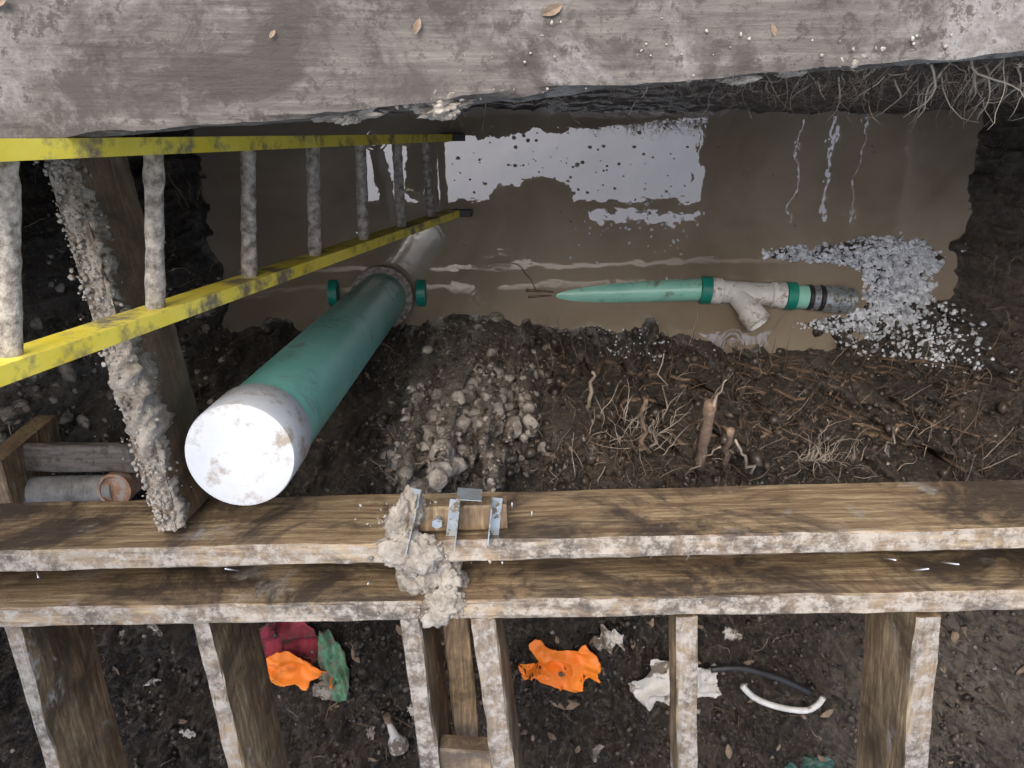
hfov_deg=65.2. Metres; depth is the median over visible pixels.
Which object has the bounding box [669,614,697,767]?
cross brace
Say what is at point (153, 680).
paper scrap
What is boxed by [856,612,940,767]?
cross brace
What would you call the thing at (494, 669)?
cross brace
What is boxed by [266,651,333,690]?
rubber glove
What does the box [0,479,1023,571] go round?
shoring waler
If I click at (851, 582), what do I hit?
shoring waler
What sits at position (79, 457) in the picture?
weathered plank
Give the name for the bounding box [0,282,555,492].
clay lumps
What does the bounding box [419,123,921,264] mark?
floating scum
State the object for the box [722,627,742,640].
paper scrap
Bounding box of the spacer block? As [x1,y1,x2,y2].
[439,735,491,767]
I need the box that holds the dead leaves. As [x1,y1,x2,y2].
[0,0,1023,763]
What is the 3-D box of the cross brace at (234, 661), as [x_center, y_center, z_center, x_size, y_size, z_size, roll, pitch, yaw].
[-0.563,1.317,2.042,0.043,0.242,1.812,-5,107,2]
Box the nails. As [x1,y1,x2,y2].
[36,502,959,584]
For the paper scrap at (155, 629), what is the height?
0.033 m
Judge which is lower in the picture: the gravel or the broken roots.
the broken roots
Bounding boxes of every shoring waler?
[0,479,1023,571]
[0,548,1023,626]
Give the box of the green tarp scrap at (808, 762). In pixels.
[784,756,834,767]
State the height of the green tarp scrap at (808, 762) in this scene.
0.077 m
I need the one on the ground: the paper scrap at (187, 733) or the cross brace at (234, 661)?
the paper scrap at (187, 733)
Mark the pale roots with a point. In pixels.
(976, 74)
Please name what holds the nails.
attached to the shoring waler at (718, 520)
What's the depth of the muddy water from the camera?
3.33 m
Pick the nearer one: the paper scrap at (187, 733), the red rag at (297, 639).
the red rag at (297, 639)
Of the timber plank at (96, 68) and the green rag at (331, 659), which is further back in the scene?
the green rag at (331, 659)
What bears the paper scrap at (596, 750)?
on the ground
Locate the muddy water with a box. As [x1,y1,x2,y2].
[193,107,983,353]
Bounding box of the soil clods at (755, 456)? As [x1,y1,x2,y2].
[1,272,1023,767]
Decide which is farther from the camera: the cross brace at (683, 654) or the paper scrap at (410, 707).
the paper scrap at (410, 707)
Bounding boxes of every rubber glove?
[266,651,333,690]
[518,639,601,692]
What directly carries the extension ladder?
on the ground
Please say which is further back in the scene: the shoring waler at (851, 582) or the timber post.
the timber post
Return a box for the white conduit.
[740,683,825,713]
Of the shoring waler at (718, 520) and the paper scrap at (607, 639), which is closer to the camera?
the shoring waler at (718, 520)
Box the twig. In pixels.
[487,262,553,297]
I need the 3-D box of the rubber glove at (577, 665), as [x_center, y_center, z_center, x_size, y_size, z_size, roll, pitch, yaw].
[0.175,0.969,2.742,0.284,0.094,0.194,17,106,-5]
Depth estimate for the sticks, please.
2.82 m
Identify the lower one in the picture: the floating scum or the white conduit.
the white conduit
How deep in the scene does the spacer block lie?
1.80 m
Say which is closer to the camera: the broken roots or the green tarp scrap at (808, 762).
the broken roots
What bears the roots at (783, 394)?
on the ground
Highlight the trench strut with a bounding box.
[44,136,210,531]
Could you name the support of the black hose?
on the ground
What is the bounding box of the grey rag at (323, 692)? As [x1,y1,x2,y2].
[312,681,333,700]
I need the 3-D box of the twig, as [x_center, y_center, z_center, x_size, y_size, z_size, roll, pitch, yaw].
[0.035,-0.446,3.411,0.298,0.024,0.090,36,103,-10]
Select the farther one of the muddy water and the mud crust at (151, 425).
the muddy water
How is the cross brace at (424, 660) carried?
attached to the shoring waler at (851, 582)
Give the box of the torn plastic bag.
[628,659,721,710]
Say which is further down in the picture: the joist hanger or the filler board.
the filler board
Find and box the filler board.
[443,618,478,736]
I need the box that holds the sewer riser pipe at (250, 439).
[185,265,426,505]
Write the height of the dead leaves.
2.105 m
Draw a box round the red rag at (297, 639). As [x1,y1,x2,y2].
[260,621,317,666]
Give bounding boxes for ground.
[0,56,1023,767]
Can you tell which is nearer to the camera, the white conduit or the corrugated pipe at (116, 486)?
the corrugated pipe at (116, 486)
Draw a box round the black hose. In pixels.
[710,664,811,694]
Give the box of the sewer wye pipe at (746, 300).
[556,275,857,331]
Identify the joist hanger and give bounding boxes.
[394,487,507,554]
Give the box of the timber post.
[0,415,60,502]
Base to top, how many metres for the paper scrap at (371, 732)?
0.024 m
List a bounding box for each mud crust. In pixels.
[33,158,191,532]
[354,485,503,627]
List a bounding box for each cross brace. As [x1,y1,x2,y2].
[4,625,127,767]
[194,623,288,767]
[400,619,451,767]
[471,618,523,767]
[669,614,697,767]
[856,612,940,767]
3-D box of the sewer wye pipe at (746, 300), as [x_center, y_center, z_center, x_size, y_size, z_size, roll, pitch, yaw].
[0.796,-0.348,3.413,1.323,0.261,0.226,0,107,0]
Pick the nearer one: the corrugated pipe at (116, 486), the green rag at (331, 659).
the corrugated pipe at (116, 486)
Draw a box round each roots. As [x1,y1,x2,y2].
[8,58,1023,766]
[13,56,1023,491]
[636,398,734,470]
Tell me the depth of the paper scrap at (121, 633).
2.74 m
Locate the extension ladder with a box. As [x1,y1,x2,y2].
[0,133,472,386]
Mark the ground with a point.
(384, 670)
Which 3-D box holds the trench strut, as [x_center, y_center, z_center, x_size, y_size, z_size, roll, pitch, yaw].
[-0.788,-0.147,1.667,0.053,0.283,0.890,-10,106,3]
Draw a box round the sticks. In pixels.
[106,485,1001,767]
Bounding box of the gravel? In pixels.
[569,198,1012,374]
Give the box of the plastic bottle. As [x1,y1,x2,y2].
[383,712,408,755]
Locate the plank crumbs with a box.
[11,3,1016,131]
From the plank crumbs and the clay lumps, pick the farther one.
the clay lumps
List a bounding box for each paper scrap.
[119,629,130,643]
[143,677,160,685]
[147,624,162,635]
[179,727,195,738]
[366,726,375,739]
[407,703,413,715]
[590,744,603,761]
[593,624,624,653]
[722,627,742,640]
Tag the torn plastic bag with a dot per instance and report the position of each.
(650, 688)
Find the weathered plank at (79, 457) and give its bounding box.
[0,442,139,472]
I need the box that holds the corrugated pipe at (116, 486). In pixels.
[23,472,143,502]
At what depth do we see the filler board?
1.90 m
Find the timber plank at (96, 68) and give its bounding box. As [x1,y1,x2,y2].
[0,0,1023,138]
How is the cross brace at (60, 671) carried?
attached to the shoring waler at (851, 582)
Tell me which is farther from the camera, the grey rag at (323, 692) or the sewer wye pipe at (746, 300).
the sewer wye pipe at (746, 300)
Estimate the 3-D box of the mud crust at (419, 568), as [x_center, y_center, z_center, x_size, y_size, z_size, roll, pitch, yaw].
[-0.170,0.351,1.659,0.306,0.135,0.314,0,107,0]
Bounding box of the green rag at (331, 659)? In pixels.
[318,629,349,702]
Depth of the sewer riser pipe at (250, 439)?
1.76 m

